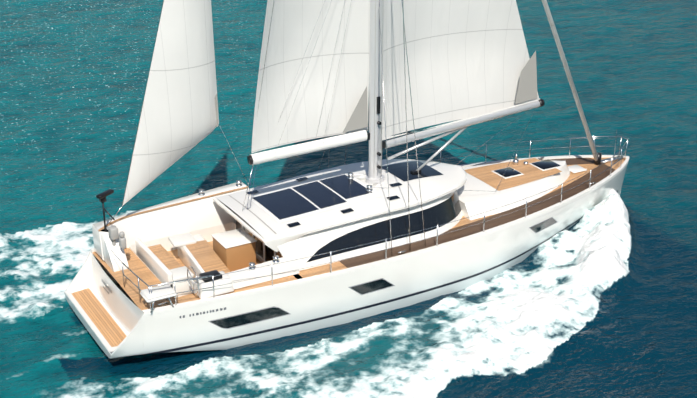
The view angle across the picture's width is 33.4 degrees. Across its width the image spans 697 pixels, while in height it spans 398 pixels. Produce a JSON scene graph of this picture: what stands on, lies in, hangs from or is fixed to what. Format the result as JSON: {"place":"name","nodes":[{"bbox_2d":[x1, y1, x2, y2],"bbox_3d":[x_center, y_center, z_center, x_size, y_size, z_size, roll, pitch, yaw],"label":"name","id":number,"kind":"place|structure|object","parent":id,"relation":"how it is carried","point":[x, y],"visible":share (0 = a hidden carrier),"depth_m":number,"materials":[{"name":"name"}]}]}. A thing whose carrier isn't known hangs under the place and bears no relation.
{"place":"outdoors","nodes":[
{"label":"outdoors","id":0,"kind":"place"},
{"bbox_2d":[199,270,221,282],"bbox_3d":[-3.588,2.007,30.251,0.500,0.100,0.400,-13,26,-27],"label":"helm pod","id":1,"kind":"object","parent":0,"point":[213,273],"visible":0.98,"depth_m":30.18,"materials":[{"name":"black plastic"}]},
{"bbox_2d":[0,0,696,397],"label":"sea","id":2,"kind":"structure","parent":0,"point":[600,300],"depth_m":38.73,"materials":[{"name":"liquid"}]},
{"bbox_2d":[64,164,627,358],"bbox_3d":[1.230,1.584,35.449,18.970,2.538,5.440,-13,26,-27],"label":"hull","id":3,"kind":"object","parent":2,"relation":"on","point":[162,331],"visible":0.42,"depth_m":32.01,"materials":[{"name":"white plastic"}]},
{"bbox_2d":[65,284,128,351],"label":"white platform","id":4,"kind":"structure","parent":3,"relation":"on","point":[91,287],"depth_m":31.41,"materials":[{"name":"white plastic"}]},
{"bbox_2d":[71,288,125,346],"bbox_3d":[-6.680,3.164,31.232,0.530,0.001,3.565,-13,26,-27],"label":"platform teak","id":5,"kind":"object","parent":4,"relation":"on","point":[105,323],"visible":0.96,"depth_m":31.19,"materials":[{"name":"brown wood"}]},
{"bbox_2d":[91,251,142,332],"bbox_3d":[-6.310,2.626,31.231,0.180,1.015,4.199,-13,26,-27],"label":"transom","id":6,"kind":"object","parent":3,"relation":"attached to","point":[125,311],"visible":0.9,"depth_m":30.99,"materials":[{"name":"white plastic"}]},
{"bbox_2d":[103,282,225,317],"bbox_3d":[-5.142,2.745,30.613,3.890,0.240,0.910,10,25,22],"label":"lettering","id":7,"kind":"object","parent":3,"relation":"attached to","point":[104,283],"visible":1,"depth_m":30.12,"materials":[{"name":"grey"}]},
{"bbox_2d":[92,157,625,309],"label":"deck","id":8,"kind":"structure","parent":3,"relation":"on","point":[140,269],"depth_m":31.43,"materials":[{"name":"brown wood"}]},
{"bbox_2d":[92,182,248,271],"bbox_3d":[-4.835,0.902,33.316,4.972,1.440,1.613,-17,28,-34],"label":"bulwark","id":9,"kind":"object","parent":8,"relation":"on","point":[203,213],"visible":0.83,"depth_m":33.32,"materials":[{"name":"white plastic"}]},
{"bbox_2d":[102,202,114,231],"bbox_3d":[-6.540,0.539,31.740,0.241,1.220,0.290,-13,26,-27],"label":"radar post","id":10,"kind":"object","parent":9,"relation":"on","point":[104,209],"visible":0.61,"depth_m":31.69,"materials":[{"name":"metal"}]},
{"bbox_2d":[96,189,113,202],"bbox_3d":[-6.613,-0.063,31.590,0.543,0.245,0.388,-13,26,-27],"label":"radar scanner","id":11,"kind":"object","parent":10,"relation":"on","point":[101,197],"visible":1,"depth_m":31.50,"materials":[{"name":"black plastic"}]},
{"bbox_2d":[108,225,125,248],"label":"fenders","id":12,"kind":"object","parent":9,"relation":"attached to","point":[114,235],"visible":0.9,"depth_m":31.44,"materials":[{"name":"grey plastic"}]},
{"bbox_2d":[98,186,248,230],"bbox_3d":[-5.027,0.197,33.321,4.808,0.162,0.486,-16,28,-32],"label":"wooden cap rail","id":13,"kind":"object","parent":9,"relation":"on","point":[100,229],"visible":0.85,"depth_m":33.35,"materials":[{"name":"brown wood"}]},
{"bbox_2d":[128,222,235,297],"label":"well walls","id":14,"kind":"structure","parent":8,"relation":"on","point":[167,245],"depth_m":33.88,"materials":[{"name":"white plastic"}]},
{"bbox_2d":[135,234,233,302],"bbox_3d":[-4.677,2.020,31.405,2.952,0.835,3.725,-13,26,-27],"label":"cockpit furniture","id":15,"kind":"object","parent":8,"relation":"on","point":[159,269],"visible":0.56,"depth_m":30.99,"materials":[{"name":"white"}]},
{"bbox_2d":[141,233,195,299],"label":"seat cushions","id":16,"kind":"object","parent":15,"relation":"on","point":[180,273],"visible":0.88,"depth_m":30.95,"materials":[{"name":"white fabric"}]},
{"bbox_2d":[145,266,199,312],"bbox_3d":[-4.486,2.236,29.793,1.566,0.830,0.752,-13,26,-27],"label":"steering wheel","id":17,"kind":"object","parent":15,"relation":"on","point":[189,285],"visible":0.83,"depth_m":29.82,"materials":[{"name":"silver metal"}]},
{"bbox_2d":[148,240,229,272],"bbox_3d":[-4.367,1.670,31.886,1.722,0.105,2.824,-13,26,-27],"label":"teak furniture","id":18,"kind":"object","parent":15,"relation":"on","point":[205,255],"visible":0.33,"depth_m":32.02,"materials":[{"name":"brown wood"}]},
{"bbox_2d":[213,238,255,271],"bbox_3d":[-3.214,1.481,32.721,0.900,0.800,0.950,-13,26,-27],"label":"teak cabinet","id":19,"kind":"object","parent":8,"relation":"on","point":[237,257],"visible":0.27,"depth_m":32.34,"materials":[{"name":"brown wood"}]},
{"bbox_2d":[211,228,256,248],"bbox_3d":[-3.214,1.099,32.558,0.950,0.030,1.000,-13,26,-27],"label":"cabinet top","id":20,"kind":"object","parent":19,"relation":"on","point":[233,238],"visible":1,"depth_m":32.51,"materials":[{"name":"white plastic"}]},
{"bbox_2d":[194,255,298,291],"bbox_3d":[-2.680,2.031,30.835,2.900,0.420,0.380,-13,26,-27],"label":"coaming","id":21,"kind":"object","parent":8,"relation":"on","point":[265,270],"visible":0.52,"depth_m":30.93,"materials":[{"name":"white plastic"}]},
{"bbox_2d":[242,226,275,262],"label":"aft mullions","id":22,"kind":"object","parent":8,"relation":"on","point":[259,258],"visible":0.12,"depth_m":32.87,"materials":[{"name":"white metal"}]},
{"bbox_2d":[247,0,382,208],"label":"ropes","id":23,"kind":"object","parent":8,"relation":"on","point":[374,105],"depth_m":32.73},
{"bbox_2d":[231,191,462,270],"bbox_3d":[0.266,0.251,34.286,7.050,1.060,4.040,-13,26,-27],"label":"cabin","id":24,"kind":"object","parent":8,"relation":"on","point":[309,245],"visible":0.08,"depth_m":32.23,"materials":[{"name":"white plastic"}]},
{"bbox_2d":[212,159,466,251],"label":"roof","id":25,"kind":"structure","parent":24,"relation":"on","point":[452,178],"depth_m":33.39,"materials":[{"name":"white plastic"}]},
{"bbox_2d":[228,195,276,233],"bbox_3d":[-2.712,0.392,32.507,0.040,0.052,3.100,-13,26,-27],"label":"roof seam","id":26,"kind":"object","parent":25,"relation":"attached to","point":[253,213],"visible":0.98,"depth_m":32.38,"materials":[{"name":"white plastic"}]},
{"bbox_2d":[236,220,281,261],"bbox_3d":[-2.543,1.069,32.898,0.001,1.220,3.200,-13,26,-27],"label":"companionway opening","id":27,"kind":"object","parent":25,"relation":"attached to","point":[269,253],"depth_m":32.89,"materials":[{"name":"black"}]},
{"bbox_2d":[247,173,381,222],"bbox_3d":[-0.981,-0.076,33.397,3.300,0.142,2.070,-13,26,-27],"label":"solar panel frame","id":28,"kind":"object","parent":25,"relation":"on","point":[374,194],"visible":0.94,"depth_m":33.14,"materials":[{"name":"white"}]},
{"bbox_2d":[253,175,372,219],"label":"solar panels","id":29,"kind":"object","parent":28,"relation":"on","point":[285,203],"visible":0.98,"depth_m":33.35,"materials":[{"name":"blue glass"}]},
{"bbox_2d":[366,0,384,183],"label":"mast","id":30,"kind":"object","parent":25,"relation":"on","point":[375,175],"visible":0.79,"depth_m":33.06,"materials":[{"name":"white metal"}]},
{"bbox_2d":[250,130,367,164],"bbox_3d":[-1.096,-1.459,32.788,3.593,0.440,0.266,-12,26,-25],"label":"boom","id":31,"kind":"object","parent":30,"relation":"attached to","point":[307,147],"visible":0.96,"depth_m":32.66,"materials":[{"name":"white metal"}]},
{"bbox_2d":[251,0,369,152],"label":"sail","id":32,"kind":"object","parent":31,"relation":"on","point":[292,27],"visible":0.92,"depth_m":32.29,"materials":[{"name":"white fabric"}]},
{"bbox_2d":[342,87,367,132],"bbox_3d":[0.193,-2.555,33.014,0.850,1.280,0.020,-13,26,-27],"label":"sail corner patch","id":33,"kind":"object","parent":32,"relation":"attached to","point":[358,119],"visible":1,"depth_m":33.14,"materials":[{"name":"grey fabric"}]},
{"bbox_2d":[367,96,385,168],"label":"mast fittings","id":34,"kind":"object","parent":30,"relation":"attached to","point":[378,123],"visible":0.9,"depth_m":33.53,"materials":[{"name":"black metal"}]},
{"bbox_2d":[385,100,539,148],"bbox_3d":[3.503,-2.287,35.210,5.614,0.574,0.230,-13,26,-27],"label":"boom","id":35,"kind":"object","parent":30,"relation":"attached to","point":[460,124],"visible":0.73,"depth_m":35.05,"materials":[{"name":"silver metal"}]},
{"bbox_2d":[247,99,544,164],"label":"boom ends","id":36,"kind":"object","parent":35,"relation":"attached to","point":[250,158],"visible":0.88,"depth_m":32.07,"materials":[{"name":"black"}]},
{"bbox_2d":[382,0,538,137],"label":"sail","id":37,"kind":"object","parent":35,"relation":"on","point":[468,58],"visible":0.92,"depth_m":34.69,"materials":[{"name":"white fabric"}]},
{"bbox_2d":[382,98,539,139],"bbox_3d":[3.516,-2.436,35.155,5.850,0.361,0.001,-13,26,-27],"label":"stay sail foot","id":38,"kind":"object","parent":37,"relation":"attached to","point":[385,138],"visible":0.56,"depth_m":35.20},
{"bbox_2d":[515,51,537,103],"bbox_3d":[5.526,-3.760,35.776,0.900,1.620,0.013,-13,26,-28],"label":"sail corner patch","id":39,"kind":"object","parent":37,"relation":"attached to","point":[527,88],"visible":1,"depth_m":35.85,"materials":[{"name":"grey fabric"}]},
{"bbox_2d":[387,126,467,170],"bbox_3d":[2.406,-1.468,34.921,2.930,1.278,0.157,-13,26,-27],"label":"boom vang","id":40,"kind":"object","parent":25,"relation":"on","point":[429,141],"visible":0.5,"depth_m":34.94,"materials":[{"name":"silver metal"}]},
{"bbox_2d":[306,190,460,262],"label":"cabin windows","id":41,"kind":"structure","parent":24,"relation":"in","point":[446,211],"depth_m":32.94,"materials":[{"name":"black glass"}]},
{"bbox_2d":[111,136,627,309],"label":"rails","id":42,"kind":"object","parent":8,"relation":"on","point":[271,275],"visible":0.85,"depth_m":32.60,"materials":[{"name":"silver metal"}]},
{"bbox_2d":[157,157,595,305],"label":"winches","id":43,"kind":"object","parent":8,"relation":"on","point":[275,260],"visible":0.92,"depth_m":33.52,"materials":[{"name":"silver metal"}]},
{"bbox_2d":[340,158,614,267],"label":"side deck","id":44,"kind":"structure","parent":8,"relation":"on","point":[431,242],"depth_m":34.76,"materials":[{"name":"brown wood"}]},
{"bbox_2d":[108,0,535,252],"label":"wires","id":45,"kind":"object","parent":44,"relation":"on","point":[327,121],"visible":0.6,"depth_m":32.09,"materials":[{"name":"silver metal"}]},
{"bbox_2d":[123,0,218,204],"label":"sail","id":46,"kind":"object","parent":45,"relation":"attached to","point":[178,119],"visible":1,"depth_m":31.51,"materials":[{"name":"white fabric"}]},
{"bbox_2d":[214,94,218,127],"bbox_3d":[-3.838,-2.405,32.367,0.495,1.050,0.041,-17,28,-34],"label":"sail corner patch","id":47,"kind":"object","parent":46,"relation":"attached to","point":[216,107],"visible":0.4,"depth_m":32.48,"materials":[{"name":"grey fabric"}]},
{"bbox_2d":[457,160,569,219],"bbox_3d":[5.068,-0.586,36.899,5.100,0.480,3.160,-13,26,-27],"label":"trunk","id":48,"kind":"object","parent":8,"relation":"on","point":[481,197],"visible":0.35,"depth_m":35.56,"materials":[{"name":"white plastic"}]},
{"bbox_2d":[465,158,561,190],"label":"teak deck","id":49,"kind":"structure","parent":48,"relation":"on","point":[530,172],"depth_m":36.80,"materials":[{"name":"brown wood"}]},
{"bbox_2d":[491,159,562,178],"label":"hatch frames","id":50,"kind":"structure","parent":48,"relation":"on","point":[493,171],"depth_m":37.03,"materials":[{"name":"white"}]},
{"bbox_2d":[494,159,560,176],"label":"fore hatches","id":51,"kind":"object","parent":50,"relation":"on","point":[543,165],"visible":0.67,"depth_m":37.17,"materials":[{"name":"black glass"}]},
{"bbox_2d":[513,154,622,164],"bbox_3d":[7.293,-1.366,38.198,4.187,0.760,0.322,-9,25,-20],"label":"hardware piece","id":52,"kind":"object","parent":8,"relation":"on","point":[516,160],"visible":0.71,"depth_m":38.65,"materials":[{"name":"silver metal"}]},
{"bbox_2d":[594,152,601,164],"bbox_3d":[8.284,-1.342,38.565,0.220,0.350,0.220,-13,26,-27],"label":"headsail furler","id":53,"kind":"object","parent":8,"relation":"on","point":[598,162],"visible":0.71,"depth_m":38.50,"materials":[{"name":"black"}]},
{"bbox_2d":[542,0,597,160],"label":"furled headsail","id":54,"kind":"object","parent":53,"relation":"on","point":[568,74],"depth_m":36.65,"materials":[{"name":"grey fabric"}]},
{"bbox_2d":[90,155,628,315],"bbox_3d":[1.621,0.392,35.184,18.070,0.190,5.450,-13,26,-27],"label":"gunwale","id":55,"kind":"object","parent":3,"relation":"attached to","point":[616,172],"visible":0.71,"depth_m":32.48,"materials":[{"name":"white plastic"}]},
{"bbox_2d":[141,191,617,354],"bbox_3d":[1.238,1.505,35.419,17.787,0.447,5.256,-13,26,-27],"label":"hull stripe","id":56,"kind":"object","parent":3,"relation":"attached to","point":[303,322],"visible":0.4,"depth_m":32.04,"materials":[{"name":"black"}]},
{"bbox_2d":[208,217,556,328],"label":"hull window frames","id":57,"kind":"structure","parent":3,"relation":"attached to","point":[348,287],"depth_m":31.07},
{"bbox_2d":[211,218,555,327],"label":"hull windows","id":58,"kind":"structure","parent":3,"relation":"in","point":[243,319],"depth_m":30.93,"materials":[{"name":"black glass"}]},
{"bbox_2d":[568,164,586,172],"bbox_3d":[7.458,-0.991,38.204,0.550,0.030,0.550,-13,26,-27],"label":"deck hatch","id":59,"kind":"object","parent":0,"point":[576,168],"visible":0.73,"depth_m":38.15,"materials":[{"name":"white plastic"}]}
]}

